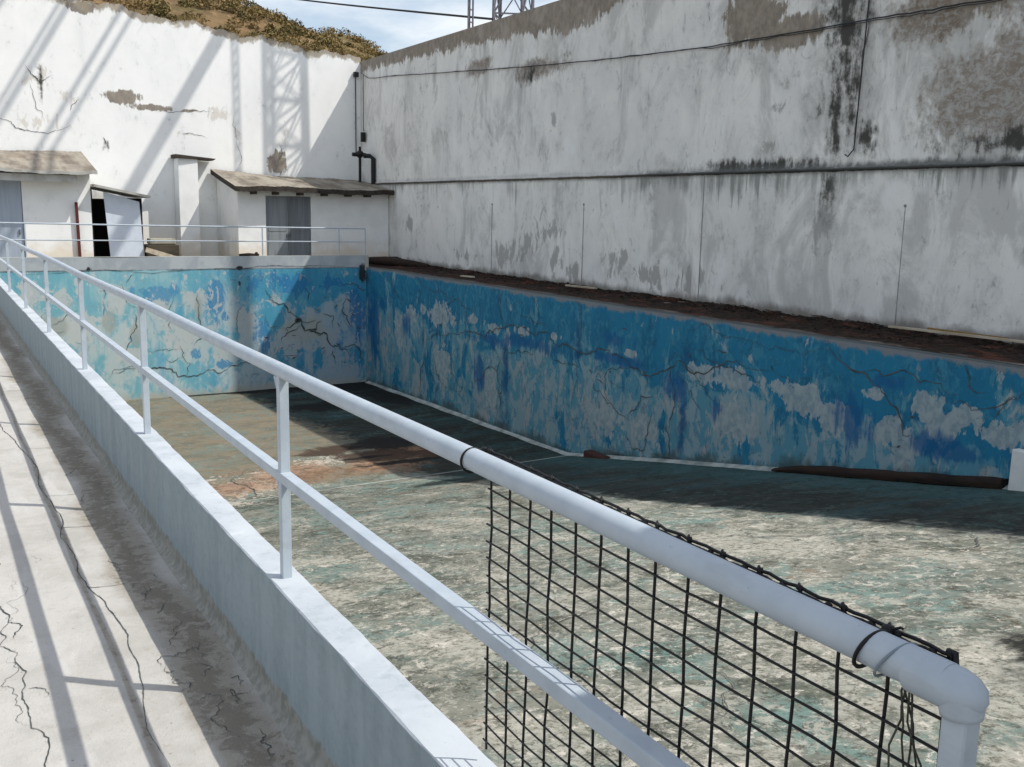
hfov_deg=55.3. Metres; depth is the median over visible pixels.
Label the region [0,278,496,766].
parapet wall
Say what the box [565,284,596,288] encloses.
plank
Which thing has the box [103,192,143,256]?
door
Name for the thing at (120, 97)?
boundary wall
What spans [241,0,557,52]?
sky
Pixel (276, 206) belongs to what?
door
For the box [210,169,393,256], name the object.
shed
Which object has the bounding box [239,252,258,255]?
driftwood
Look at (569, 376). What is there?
pool wall
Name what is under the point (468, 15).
lattice mast
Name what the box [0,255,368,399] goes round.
pool wall
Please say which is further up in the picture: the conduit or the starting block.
the conduit
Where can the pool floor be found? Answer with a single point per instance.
(940, 566)
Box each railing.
[0,222,365,256]
[0,235,989,766]
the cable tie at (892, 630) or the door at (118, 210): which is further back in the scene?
the door at (118, 210)
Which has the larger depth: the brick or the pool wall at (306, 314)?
the pool wall at (306, 314)
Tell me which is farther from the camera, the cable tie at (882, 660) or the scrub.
the scrub
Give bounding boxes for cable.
[360,0,1000,77]
[844,0,869,156]
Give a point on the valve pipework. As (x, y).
(359, 154)
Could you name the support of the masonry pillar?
on the deck
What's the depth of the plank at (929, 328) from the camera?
16.16 m
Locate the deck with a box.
[369,266,1014,367]
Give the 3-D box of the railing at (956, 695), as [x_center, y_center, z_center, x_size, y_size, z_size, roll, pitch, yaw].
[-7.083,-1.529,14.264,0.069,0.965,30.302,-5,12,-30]
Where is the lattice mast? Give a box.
[467,0,473,28]
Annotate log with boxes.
[369,256,427,266]
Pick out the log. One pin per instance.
(389, 261)
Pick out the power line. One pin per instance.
(463, 16)
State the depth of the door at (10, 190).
30.31 m
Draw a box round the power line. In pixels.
[301,0,492,19]
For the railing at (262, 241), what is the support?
on the pool wall at (306, 314)
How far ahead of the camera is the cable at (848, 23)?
19.47 m
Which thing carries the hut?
on the deck
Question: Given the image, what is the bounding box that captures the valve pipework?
[352,147,375,183]
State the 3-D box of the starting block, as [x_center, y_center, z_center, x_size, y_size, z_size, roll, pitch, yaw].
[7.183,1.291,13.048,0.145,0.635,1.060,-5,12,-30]
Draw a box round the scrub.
[89,0,387,60]
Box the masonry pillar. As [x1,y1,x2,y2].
[170,154,214,255]
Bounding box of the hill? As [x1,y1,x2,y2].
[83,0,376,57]
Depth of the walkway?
4.96 m
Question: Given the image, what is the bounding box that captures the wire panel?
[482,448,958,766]
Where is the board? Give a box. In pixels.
[145,247,173,255]
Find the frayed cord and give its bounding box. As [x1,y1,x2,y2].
[887,687,921,766]
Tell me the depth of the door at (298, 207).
34.98 m
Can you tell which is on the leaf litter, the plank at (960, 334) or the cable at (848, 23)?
the plank at (960, 334)
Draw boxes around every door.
[0,180,24,256]
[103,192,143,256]
[266,196,288,255]
[288,196,310,255]
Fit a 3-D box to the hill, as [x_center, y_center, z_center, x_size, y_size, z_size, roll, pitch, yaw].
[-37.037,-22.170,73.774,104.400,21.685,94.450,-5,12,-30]
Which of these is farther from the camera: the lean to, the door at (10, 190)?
the lean to
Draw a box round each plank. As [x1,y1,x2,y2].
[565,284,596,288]
[888,325,1023,342]
[927,327,1008,338]
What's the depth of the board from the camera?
31.97 m
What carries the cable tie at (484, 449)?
attached to the railing at (956, 695)
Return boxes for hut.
[0,150,97,256]
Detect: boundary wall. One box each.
[0,0,360,255]
[361,0,1023,343]
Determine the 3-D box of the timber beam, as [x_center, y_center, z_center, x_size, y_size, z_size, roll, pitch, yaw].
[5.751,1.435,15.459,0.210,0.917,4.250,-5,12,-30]
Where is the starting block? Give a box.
[1008,448,1023,490]
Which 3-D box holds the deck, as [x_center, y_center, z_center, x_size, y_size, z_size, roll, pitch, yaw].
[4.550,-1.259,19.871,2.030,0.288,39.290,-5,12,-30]
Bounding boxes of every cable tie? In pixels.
[460,446,490,472]
[852,624,903,668]
[873,642,917,676]
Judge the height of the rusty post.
2.141 m
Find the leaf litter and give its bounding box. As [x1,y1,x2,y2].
[369,264,1023,365]
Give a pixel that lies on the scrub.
(329, 40)
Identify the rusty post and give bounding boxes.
[75,202,81,256]
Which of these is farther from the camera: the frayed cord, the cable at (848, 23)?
the cable at (848, 23)
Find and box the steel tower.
[492,0,533,20]
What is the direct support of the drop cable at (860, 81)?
attached to the boundary wall at (731, 174)
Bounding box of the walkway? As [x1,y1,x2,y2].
[0,319,303,766]
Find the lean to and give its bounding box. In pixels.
[90,184,150,256]
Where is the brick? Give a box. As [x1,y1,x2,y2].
[583,450,609,458]
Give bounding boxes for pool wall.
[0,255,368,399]
[365,267,1023,489]
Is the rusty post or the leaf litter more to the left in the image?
the rusty post
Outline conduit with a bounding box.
[353,72,365,151]
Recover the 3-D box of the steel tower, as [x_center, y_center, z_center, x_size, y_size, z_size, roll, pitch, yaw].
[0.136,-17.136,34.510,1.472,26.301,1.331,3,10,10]
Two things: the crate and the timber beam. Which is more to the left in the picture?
the crate
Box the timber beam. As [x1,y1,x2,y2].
[771,465,1008,489]
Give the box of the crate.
[144,238,179,255]
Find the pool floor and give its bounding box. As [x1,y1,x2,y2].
[124,382,1023,766]
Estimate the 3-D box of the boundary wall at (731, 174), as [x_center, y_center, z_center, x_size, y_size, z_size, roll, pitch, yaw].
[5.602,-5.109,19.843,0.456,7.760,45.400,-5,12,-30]

